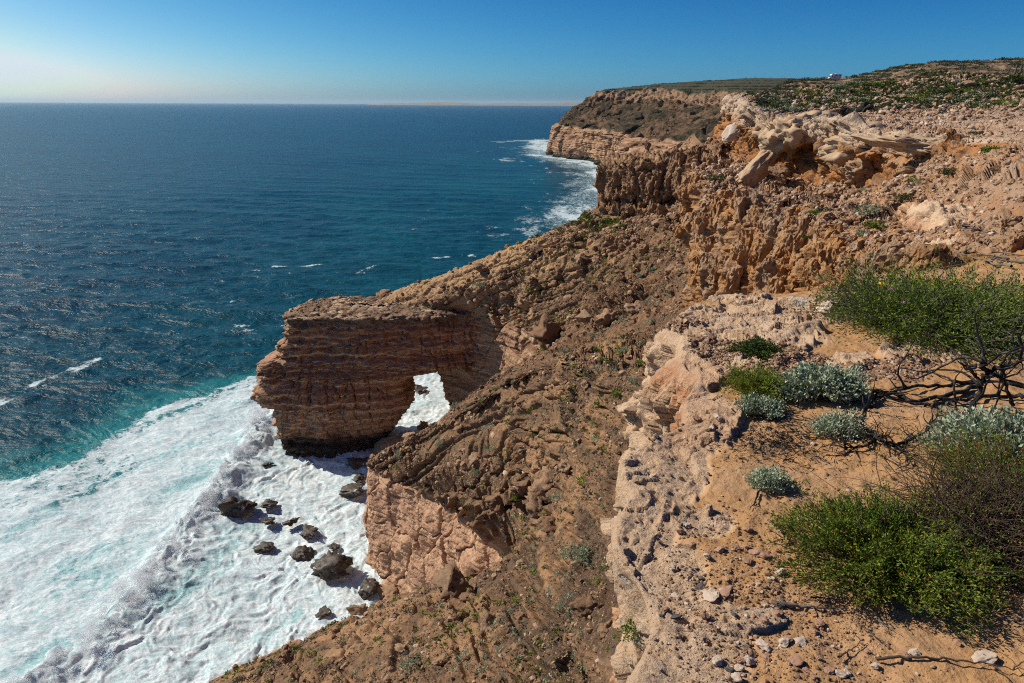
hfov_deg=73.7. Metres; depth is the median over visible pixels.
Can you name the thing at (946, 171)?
shrub
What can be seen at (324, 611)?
sea rock
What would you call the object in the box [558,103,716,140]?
scrub
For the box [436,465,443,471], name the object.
boulder
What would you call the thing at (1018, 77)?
shrub
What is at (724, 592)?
stone
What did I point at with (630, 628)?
shrub
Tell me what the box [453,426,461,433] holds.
boulder
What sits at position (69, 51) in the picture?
sky
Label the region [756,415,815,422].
stick
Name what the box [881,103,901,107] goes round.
shrub
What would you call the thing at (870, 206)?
shrub
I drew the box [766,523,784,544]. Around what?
stick
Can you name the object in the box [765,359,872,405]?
silver shrub
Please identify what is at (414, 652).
boulder
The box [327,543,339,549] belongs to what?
sea rock
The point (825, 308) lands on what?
stone
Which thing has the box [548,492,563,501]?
shrub
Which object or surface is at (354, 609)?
boulder
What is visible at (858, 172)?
hollow block
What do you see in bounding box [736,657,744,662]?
stone
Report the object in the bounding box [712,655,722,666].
stone
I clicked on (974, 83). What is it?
boulder
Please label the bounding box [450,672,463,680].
boulder
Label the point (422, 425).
boulder
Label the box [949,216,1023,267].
dead branch
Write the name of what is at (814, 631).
stone
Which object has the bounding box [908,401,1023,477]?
silver shrub
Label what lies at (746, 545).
stone
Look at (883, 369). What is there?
gravel
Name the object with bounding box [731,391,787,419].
silver shrub
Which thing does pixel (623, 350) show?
shrub
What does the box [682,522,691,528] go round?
stone
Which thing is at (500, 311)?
boulder
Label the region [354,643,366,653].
boulder
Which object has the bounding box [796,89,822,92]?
shrub
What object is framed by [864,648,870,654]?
stone
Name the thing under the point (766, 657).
stone
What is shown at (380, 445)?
fallen block
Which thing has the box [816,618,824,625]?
stone
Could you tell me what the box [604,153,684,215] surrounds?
bluff columns
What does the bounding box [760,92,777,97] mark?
shrub
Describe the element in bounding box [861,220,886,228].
shrub
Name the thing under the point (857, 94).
shrub
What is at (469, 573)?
boulder
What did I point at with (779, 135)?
overhanging block
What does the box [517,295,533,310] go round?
boulder
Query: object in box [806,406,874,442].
silver shrub
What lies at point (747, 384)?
green shrub
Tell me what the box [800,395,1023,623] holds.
dry shrub
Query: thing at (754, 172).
leaning slab
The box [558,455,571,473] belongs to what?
boulder
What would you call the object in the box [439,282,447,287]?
boulder
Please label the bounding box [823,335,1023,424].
dead branch
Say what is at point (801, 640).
stone
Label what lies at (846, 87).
shrub
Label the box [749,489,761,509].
stick
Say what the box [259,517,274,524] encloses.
sea rock
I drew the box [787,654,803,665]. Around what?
stone
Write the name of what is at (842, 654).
stick
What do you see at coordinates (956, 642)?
stone
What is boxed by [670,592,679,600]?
stone
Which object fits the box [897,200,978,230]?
boulder
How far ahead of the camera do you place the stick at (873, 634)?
2.66 m
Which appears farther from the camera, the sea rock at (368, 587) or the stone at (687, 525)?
the sea rock at (368, 587)
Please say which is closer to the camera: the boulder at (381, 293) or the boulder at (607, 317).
the boulder at (607, 317)
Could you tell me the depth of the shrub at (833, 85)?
111.24 m
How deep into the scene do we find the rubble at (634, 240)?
58.05 m
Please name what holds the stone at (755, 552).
on the ground at (676, 374)
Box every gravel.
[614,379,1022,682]
[660,316,937,383]
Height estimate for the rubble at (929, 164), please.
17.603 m
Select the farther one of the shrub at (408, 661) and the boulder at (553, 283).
the boulder at (553, 283)
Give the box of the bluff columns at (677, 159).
[594,138,713,218]
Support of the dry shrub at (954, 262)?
on the limestone cliff
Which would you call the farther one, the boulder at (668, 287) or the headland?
the headland
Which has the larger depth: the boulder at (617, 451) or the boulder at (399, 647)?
the boulder at (399, 647)
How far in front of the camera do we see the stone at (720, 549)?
3.16 m
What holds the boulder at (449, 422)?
on the coast slope
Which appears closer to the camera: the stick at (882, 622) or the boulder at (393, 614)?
the stick at (882, 622)
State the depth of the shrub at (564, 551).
14.31 m
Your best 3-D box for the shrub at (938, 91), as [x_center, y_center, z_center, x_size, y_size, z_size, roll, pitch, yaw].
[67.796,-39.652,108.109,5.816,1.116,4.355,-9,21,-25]
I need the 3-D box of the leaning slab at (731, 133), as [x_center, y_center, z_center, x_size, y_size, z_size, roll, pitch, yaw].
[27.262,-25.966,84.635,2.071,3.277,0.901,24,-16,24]
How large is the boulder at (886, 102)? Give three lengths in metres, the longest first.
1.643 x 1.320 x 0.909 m
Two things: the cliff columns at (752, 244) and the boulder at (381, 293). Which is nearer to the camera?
the cliff columns at (752, 244)
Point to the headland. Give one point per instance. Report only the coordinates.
(596, 145)
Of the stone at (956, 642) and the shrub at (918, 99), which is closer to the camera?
the stone at (956, 642)
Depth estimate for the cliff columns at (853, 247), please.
20.00 m
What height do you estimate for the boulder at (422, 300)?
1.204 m
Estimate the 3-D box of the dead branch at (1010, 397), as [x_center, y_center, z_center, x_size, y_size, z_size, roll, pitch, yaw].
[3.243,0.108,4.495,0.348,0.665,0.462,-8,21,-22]
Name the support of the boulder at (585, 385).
on the coast slope
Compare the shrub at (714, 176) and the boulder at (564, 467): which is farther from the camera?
the shrub at (714, 176)
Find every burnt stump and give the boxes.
[838,107,850,116]
[853,101,873,111]
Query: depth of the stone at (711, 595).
2.90 m
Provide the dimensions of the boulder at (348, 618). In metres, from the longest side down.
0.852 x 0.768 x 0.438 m
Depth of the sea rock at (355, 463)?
122.16 m
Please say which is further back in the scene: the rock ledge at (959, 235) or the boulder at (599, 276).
the boulder at (599, 276)
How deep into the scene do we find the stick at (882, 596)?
2.90 m
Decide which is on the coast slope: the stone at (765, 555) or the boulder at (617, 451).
the boulder at (617, 451)
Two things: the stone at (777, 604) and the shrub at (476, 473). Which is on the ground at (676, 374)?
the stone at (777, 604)
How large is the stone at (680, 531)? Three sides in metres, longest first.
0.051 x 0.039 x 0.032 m
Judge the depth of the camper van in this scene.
382.67 m
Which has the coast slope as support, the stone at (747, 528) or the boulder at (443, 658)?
the boulder at (443, 658)
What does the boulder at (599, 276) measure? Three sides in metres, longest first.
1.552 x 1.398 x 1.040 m
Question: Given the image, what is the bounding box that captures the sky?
[0,0,1023,103]
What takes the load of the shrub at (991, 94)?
on the limestone cliff
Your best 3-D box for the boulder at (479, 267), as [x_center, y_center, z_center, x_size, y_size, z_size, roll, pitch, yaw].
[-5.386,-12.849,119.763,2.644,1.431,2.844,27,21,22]
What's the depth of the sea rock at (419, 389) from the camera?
154.37 m
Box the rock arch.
[250,296,476,457]
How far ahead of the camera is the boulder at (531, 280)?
111.71 m
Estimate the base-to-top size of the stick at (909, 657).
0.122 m
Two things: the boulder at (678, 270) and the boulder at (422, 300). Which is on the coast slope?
the boulder at (678, 270)
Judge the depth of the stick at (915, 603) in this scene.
2.83 m
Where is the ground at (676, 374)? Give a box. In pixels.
[600,255,1023,682]
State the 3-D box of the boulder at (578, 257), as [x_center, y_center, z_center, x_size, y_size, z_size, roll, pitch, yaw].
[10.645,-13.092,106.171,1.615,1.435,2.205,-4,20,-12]
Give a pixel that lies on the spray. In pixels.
(120, 585)
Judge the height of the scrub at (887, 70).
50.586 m
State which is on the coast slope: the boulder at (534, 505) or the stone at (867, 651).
the boulder at (534, 505)
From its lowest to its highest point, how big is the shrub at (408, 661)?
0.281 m
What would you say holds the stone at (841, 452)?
on the ground at (676, 374)
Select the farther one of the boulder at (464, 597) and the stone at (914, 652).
the boulder at (464, 597)
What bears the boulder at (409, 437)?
on the coast slope
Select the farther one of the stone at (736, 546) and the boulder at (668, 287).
the boulder at (668, 287)
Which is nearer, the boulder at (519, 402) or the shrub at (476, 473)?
the boulder at (519, 402)
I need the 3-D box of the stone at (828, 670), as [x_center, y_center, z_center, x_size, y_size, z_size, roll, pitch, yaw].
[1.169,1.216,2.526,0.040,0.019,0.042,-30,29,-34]
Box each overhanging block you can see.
[752,110,837,154]
[848,135,937,157]
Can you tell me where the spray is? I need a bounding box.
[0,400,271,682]
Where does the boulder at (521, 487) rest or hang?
on the coast slope
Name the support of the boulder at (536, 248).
on the coast slope
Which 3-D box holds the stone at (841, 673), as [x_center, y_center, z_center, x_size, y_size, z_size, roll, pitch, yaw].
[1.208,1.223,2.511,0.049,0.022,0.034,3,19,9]
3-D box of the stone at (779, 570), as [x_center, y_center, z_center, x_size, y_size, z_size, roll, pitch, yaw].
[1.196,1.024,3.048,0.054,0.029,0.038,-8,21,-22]
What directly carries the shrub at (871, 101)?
on the limestone cliff
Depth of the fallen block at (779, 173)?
63.68 m
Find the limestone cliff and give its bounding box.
[680,73,1023,304]
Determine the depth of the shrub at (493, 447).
58.57 m
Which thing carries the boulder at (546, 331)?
on the coast slope
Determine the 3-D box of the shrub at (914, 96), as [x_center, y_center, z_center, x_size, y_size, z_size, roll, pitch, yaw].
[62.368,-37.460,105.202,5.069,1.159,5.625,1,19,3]
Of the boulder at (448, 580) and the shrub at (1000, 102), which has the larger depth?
the shrub at (1000, 102)
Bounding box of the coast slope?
[210,133,700,682]
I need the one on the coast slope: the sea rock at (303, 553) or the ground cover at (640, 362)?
the ground cover at (640, 362)
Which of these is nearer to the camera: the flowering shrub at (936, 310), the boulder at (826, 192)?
the flowering shrub at (936, 310)
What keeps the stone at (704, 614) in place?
on the ground at (676, 374)
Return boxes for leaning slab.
[721,122,740,141]
[736,150,780,187]
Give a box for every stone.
[661,606,667,611]
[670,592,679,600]
[670,613,682,618]
[674,528,684,534]
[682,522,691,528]
[692,415,701,420]
[695,582,703,589]
[699,611,709,618]
[703,552,710,558]
[703,588,719,601]
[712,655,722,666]
[713,413,722,420]
[714,545,724,552]
[717,585,732,598]
[724,666,734,672]
[731,544,740,550]
[731,672,741,681]
[734,664,744,671]
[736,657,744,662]
[742,526,752,531]
[742,556,752,564]
[743,542,749,548]
[743,655,755,665]
[747,650,755,656]
[748,549,763,557]
[755,638,770,651]
[759,551,772,558]
[760,616,770,623]
[761,602,768,606]
[761,653,770,661]
[770,600,783,607]
[773,610,782,616]
[774,568,785,574]
[778,638,788,647]
[780,636,792,642]
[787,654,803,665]
[793,636,805,646]
[802,667,810,672]
[809,672,816,679]
[810,628,818,634]
[816,299,840,317]
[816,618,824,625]
[823,666,833,674]
[833,670,846,677]
[836,450,846,455]
[844,667,851,676]
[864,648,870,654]
[870,662,879,669]
[900,651,909,656]
[908,648,920,655]
[953,639,960,645]
[971,648,997,664]
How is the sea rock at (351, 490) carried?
on the sea
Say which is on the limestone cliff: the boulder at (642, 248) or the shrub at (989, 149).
the shrub at (989, 149)
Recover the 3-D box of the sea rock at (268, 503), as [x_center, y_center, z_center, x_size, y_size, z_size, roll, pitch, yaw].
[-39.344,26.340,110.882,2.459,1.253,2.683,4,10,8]
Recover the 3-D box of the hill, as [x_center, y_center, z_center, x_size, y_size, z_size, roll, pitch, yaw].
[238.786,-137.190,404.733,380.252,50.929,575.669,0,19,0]
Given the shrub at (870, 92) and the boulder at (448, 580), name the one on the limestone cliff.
the shrub at (870, 92)
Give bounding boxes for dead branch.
[814,405,947,469]
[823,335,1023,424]
[903,303,1023,413]
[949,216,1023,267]
[953,316,1023,406]
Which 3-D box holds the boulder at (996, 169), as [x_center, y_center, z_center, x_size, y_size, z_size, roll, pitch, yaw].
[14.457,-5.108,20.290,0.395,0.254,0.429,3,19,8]
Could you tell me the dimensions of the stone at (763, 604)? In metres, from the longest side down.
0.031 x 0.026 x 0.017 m
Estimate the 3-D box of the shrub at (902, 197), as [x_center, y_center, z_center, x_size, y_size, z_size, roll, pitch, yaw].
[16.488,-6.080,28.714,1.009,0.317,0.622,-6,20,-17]
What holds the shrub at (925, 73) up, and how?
on the limestone cliff
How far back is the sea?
209.31 m
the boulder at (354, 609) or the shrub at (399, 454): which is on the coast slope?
the shrub at (399, 454)
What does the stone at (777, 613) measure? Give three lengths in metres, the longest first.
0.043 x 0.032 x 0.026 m
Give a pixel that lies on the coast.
(516, 104)
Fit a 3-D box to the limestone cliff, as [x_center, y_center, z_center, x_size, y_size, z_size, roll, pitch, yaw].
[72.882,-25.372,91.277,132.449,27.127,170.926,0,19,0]
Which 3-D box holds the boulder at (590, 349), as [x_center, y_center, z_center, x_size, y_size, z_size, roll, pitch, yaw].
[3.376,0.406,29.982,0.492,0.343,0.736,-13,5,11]
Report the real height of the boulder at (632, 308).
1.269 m
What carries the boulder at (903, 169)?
on the limestone cliff
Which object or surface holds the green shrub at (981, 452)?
on the ground at (676, 374)
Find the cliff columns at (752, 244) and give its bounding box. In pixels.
[672,172,1023,293]
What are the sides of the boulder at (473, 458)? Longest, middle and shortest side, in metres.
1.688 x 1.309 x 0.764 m
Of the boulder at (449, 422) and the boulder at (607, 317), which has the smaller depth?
the boulder at (607, 317)
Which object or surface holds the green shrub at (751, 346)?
on the ground at (676, 374)
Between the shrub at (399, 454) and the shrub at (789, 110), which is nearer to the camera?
the shrub at (399, 454)
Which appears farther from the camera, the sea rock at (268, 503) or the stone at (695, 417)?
the sea rock at (268, 503)
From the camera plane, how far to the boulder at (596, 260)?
103.03 m
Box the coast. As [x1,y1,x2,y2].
[367,102,580,105]
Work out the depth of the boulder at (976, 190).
20.09 m
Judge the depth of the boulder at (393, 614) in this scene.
34.47 m
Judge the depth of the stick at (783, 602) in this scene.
2.85 m
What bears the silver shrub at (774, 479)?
on the ground at (676, 374)
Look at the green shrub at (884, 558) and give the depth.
2.93 m
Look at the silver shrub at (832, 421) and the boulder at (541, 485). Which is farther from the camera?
the boulder at (541, 485)
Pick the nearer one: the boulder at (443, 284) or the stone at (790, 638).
the stone at (790, 638)
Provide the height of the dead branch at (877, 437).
0.250 m
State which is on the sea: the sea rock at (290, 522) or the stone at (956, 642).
the sea rock at (290, 522)
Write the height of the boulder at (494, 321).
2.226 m
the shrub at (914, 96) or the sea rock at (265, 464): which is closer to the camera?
the shrub at (914, 96)
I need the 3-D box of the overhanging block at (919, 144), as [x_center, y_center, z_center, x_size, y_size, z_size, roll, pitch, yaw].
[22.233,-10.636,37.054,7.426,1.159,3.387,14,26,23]
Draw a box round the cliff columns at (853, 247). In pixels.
[684,158,1023,254]
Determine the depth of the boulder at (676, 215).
93.67 m
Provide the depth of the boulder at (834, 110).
88.02 m
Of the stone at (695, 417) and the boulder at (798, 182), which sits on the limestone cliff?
the boulder at (798, 182)
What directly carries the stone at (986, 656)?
on the ground at (676, 374)
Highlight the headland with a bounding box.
[545,78,788,164]
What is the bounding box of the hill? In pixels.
[761,60,1023,92]
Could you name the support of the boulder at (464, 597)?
on the coast slope
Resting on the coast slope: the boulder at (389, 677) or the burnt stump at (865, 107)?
the boulder at (389, 677)
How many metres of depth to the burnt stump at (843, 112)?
53.89 m
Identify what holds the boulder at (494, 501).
on the coast slope
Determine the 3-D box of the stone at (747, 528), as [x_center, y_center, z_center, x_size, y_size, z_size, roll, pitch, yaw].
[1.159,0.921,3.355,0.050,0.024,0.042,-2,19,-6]
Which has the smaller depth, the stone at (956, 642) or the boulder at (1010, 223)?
the stone at (956, 642)
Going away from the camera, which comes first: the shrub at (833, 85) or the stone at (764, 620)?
the stone at (764, 620)
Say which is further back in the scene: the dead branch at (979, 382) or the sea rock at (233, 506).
the sea rock at (233, 506)
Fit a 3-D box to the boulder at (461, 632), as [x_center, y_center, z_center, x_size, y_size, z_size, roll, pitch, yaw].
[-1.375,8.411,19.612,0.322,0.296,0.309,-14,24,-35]
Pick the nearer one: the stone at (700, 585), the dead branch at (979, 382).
the stone at (700, 585)
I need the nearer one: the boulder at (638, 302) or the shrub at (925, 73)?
the boulder at (638, 302)
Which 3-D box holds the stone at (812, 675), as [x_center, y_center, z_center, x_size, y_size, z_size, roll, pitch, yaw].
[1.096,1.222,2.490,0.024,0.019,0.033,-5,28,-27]
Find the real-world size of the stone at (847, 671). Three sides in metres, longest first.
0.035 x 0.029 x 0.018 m
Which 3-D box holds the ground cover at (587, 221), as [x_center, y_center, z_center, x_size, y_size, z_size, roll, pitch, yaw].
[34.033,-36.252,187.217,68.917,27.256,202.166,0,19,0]
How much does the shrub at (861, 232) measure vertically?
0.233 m
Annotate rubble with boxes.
[208,136,692,682]
[690,72,1023,252]
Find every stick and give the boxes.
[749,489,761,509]
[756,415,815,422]
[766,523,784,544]
[780,599,848,614]
[810,596,850,605]
[837,630,862,657]
[848,575,950,605]
[863,625,890,648]
[872,611,900,633]
[876,655,1023,682]
[877,580,958,614]
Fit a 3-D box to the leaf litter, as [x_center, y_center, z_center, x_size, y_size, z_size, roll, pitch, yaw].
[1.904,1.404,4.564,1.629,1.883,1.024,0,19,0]
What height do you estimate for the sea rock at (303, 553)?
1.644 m
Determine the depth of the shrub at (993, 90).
105.64 m
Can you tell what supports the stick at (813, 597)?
on the ground at (676, 374)
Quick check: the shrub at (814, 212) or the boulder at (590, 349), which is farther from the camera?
the boulder at (590, 349)
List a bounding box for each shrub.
[393,448,406,459]
[399,657,420,674]
[471,468,483,476]
[487,445,497,450]
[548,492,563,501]
[557,541,574,559]
[571,543,596,565]
[604,360,618,365]
[610,388,622,398]
[613,617,636,641]
[617,347,628,352]
[625,376,638,383]
[704,174,726,180]
[714,335,785,361]
[714,360,814,405]
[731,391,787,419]
[736,462,795,495]
[744,96,768,101]
[758,479,1023,644]
[759,103,777,105]
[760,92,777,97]
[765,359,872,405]
[774,229,1023,369]
[785,106,802,111]
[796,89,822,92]
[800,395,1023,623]
[806,209,825,215]
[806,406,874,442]
[828,84,849,89]
[829,84,851,89]
[836,81,862,86]
[839,92,862,96]
[853,201,886,214]
[855,228,869,235]
[859,80,895,86]
[860,100,884,104]
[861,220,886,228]
[863,91,877,94]
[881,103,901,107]
[893,193,912,200]
[896,98,920,101]
[906,95,926,99]
[907,176,921,184]
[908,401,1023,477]
[916,70,938,75]
[919,423,1023,506]
[921,88,957,93]
[937,167,958,175]
[946,254,962,265]
[958,89,976,92]
[971,93,1006,97]
[973,88,1007,92]
[979,145,1001,153]
[986,99,1019,105]
[995,87,1011,90]
[996,74,1023,79]
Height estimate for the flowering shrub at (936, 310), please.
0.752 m
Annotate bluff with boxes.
[593,139,722,217]
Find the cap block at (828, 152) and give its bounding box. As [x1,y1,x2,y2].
[817,121,887,167]
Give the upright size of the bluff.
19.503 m
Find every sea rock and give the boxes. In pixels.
[218,496,257,517]
[253,541,274,552]
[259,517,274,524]
[260,498,277,508]
[262,462,273,466]
[282,517,300,526]
[290,545,315,561]
[299,525,317,539]
[310,549,352,580]
[315,605,330,617]
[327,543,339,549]
[339,482,363,497]
[347,457,368,469]
[352,473,364,481]
[358,577,377,599]
[415,384,427,393]
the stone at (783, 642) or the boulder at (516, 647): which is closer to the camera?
the stone at (783, 642)
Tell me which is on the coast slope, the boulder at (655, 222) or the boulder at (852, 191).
the boulder at (655, 222)
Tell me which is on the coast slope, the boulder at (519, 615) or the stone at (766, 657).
the boulder at (519, 615)
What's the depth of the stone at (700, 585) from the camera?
2.99 m
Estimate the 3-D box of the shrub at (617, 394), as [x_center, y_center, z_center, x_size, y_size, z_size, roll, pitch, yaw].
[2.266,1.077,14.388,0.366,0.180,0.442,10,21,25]
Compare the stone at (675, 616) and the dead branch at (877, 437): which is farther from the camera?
the dead branch at (877, 437)
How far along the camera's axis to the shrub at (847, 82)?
121.45 m
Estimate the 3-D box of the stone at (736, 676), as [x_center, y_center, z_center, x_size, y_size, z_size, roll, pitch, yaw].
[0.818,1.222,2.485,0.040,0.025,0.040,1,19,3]
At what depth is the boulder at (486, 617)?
18.39 m
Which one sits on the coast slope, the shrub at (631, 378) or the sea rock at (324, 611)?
the shrub at (631, 378)
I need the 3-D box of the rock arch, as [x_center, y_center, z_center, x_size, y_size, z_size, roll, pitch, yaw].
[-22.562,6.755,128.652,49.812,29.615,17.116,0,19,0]
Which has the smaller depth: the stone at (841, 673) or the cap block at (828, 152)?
the stone at (841, 673)
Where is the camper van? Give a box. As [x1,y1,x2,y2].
[828,74,841,78]
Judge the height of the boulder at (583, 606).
0.254 m
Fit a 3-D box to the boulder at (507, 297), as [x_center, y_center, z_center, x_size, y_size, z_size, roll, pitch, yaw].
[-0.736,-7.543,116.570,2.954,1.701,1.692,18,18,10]
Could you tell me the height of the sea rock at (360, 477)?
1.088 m
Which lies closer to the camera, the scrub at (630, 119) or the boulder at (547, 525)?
the boulder at (547, 525)
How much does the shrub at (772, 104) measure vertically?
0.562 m
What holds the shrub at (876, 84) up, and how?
on the limestone cliff
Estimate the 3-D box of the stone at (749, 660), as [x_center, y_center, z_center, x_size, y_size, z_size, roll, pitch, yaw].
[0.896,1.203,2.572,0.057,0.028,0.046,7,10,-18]
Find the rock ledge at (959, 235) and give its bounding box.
[925,231,967,244]
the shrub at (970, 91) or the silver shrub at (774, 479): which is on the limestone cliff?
the shrub at (970, 91)
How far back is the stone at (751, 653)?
2.61 m
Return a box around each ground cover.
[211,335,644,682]
[509,145,688,365]
[743,70,1023,112]
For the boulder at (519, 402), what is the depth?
49.34 m
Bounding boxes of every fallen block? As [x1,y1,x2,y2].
[372,436,403,454]
[768,164,788,184]
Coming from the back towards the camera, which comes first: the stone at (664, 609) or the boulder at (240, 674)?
the boulder at (240, 674)
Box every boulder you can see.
[232,672,243,682]
[346,603,367,614]
[346,615,354,622]
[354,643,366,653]
[376,289,390,298]
[377,582,398,600]
[382,673,395,682]
[389,611,399,618]
[394,640,409,656]
[402,432,418,443]
[409,647,424,659]
[417,420,428,430]
[418,297,427,303]
[431,560,473,598]
[432,652,452,666]
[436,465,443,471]
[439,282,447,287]
[445,418,456,426]
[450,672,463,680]
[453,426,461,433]
[458,592,474,602]
[458,629,466,635]
[464,568,478,578]
[468,452,478,463]
[474,263,488,271]
[479,609,495,636]
[484,491,505,515]
[488,313,499,326]
[498,308,506,313]
[500,292,512,301]
[510,642,527,658]
[512,477,531,494]
[514,610,527,623]
[516,397,524,406]
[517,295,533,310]
[523,671,537,678]
[524,276,537,285]
[525,492,543,518]
[529,244,542,252]
[529,313,565,349]
[532,464,555,497]
[539,516,556,535]
[550,280,556,286]
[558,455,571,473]
[568,593,604,624]
[574,309,591,323]
[575,253,585,261]
[580,379,591,391]
[584,346,593,352]
[591,255,603,264]
[594,308,618,325]
[596,273,602,280]
[597,619,612,639]
[614,447,621,454]
[624,303,643,313]
[634,300,646,306]
[636,244,648,253]
[651,220,659,225]
[664,264,673,274]
[665,284,674,293]
[669,213,679,220]
[675,267,683,274]
[795,181,804,184]
[818,187,835,196]
[826,109,839,113]
[848,188,861,194]
[880,101,890,105]
[897,166,914,173]
[897,200,978,230]
[962,80,977,86]
[967,187,982,197]
[989,165,1001,172]
[1007,221,1017,225]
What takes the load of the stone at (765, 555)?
on the ground at (676, 374)
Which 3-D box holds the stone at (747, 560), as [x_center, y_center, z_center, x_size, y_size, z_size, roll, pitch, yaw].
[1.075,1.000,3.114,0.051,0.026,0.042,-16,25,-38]
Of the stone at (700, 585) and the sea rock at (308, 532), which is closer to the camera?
the stone at (700, 585)
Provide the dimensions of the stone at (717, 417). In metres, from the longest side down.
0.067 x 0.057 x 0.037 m
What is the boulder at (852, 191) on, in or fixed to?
on the limestone cliff
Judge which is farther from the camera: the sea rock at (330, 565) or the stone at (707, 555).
the sea rock at (330, 565)
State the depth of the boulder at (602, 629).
7.69 m
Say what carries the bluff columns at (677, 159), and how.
attached to the bluff
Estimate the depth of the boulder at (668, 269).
79.78 m
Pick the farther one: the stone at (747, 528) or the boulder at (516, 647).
the boulder at (516, 647)
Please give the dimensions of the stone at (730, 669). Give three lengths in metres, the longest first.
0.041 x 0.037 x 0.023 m
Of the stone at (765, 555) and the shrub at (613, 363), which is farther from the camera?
the shrub at (613, 363)
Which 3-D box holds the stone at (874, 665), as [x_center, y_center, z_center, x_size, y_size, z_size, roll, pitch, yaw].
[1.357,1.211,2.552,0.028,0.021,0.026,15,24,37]
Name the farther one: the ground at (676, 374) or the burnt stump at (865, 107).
the burnt stump at (865, 107)
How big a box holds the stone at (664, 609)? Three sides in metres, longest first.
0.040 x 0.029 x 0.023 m
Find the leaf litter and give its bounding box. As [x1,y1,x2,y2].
[700,404,924,471]
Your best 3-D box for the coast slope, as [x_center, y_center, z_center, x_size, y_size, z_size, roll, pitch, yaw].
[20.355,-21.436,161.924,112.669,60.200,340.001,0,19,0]
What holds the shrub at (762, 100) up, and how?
on the limestone cliff
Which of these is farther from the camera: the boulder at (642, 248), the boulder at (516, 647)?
the boulder at (642, 248)
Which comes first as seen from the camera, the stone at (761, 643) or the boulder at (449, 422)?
the stone at (761, 643)
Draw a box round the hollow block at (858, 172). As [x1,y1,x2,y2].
[840,158,878,188]
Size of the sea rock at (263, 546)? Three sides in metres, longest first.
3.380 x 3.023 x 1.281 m
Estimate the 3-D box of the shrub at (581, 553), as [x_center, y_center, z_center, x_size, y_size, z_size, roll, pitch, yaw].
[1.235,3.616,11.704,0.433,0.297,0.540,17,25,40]
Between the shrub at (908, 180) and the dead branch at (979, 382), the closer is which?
the dead branch at (979, 382)
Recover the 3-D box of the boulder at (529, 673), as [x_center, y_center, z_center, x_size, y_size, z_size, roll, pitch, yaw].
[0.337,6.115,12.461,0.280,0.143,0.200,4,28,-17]
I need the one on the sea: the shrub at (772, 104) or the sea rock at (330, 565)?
the sea rock at (330, 565)
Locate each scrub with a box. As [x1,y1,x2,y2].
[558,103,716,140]
[604,77,782,92]
[760,57,1023,91]
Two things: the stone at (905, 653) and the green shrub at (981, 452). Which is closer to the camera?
the stone at (905, 653)
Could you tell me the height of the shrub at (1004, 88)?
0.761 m
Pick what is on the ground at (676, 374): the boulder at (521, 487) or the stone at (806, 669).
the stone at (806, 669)
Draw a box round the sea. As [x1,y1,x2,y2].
[0,102,597,682]
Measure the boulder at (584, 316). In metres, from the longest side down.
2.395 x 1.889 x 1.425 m
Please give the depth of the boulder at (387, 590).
90.85 m
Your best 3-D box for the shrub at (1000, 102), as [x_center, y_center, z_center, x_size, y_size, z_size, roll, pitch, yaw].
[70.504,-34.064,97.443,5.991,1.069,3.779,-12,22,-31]

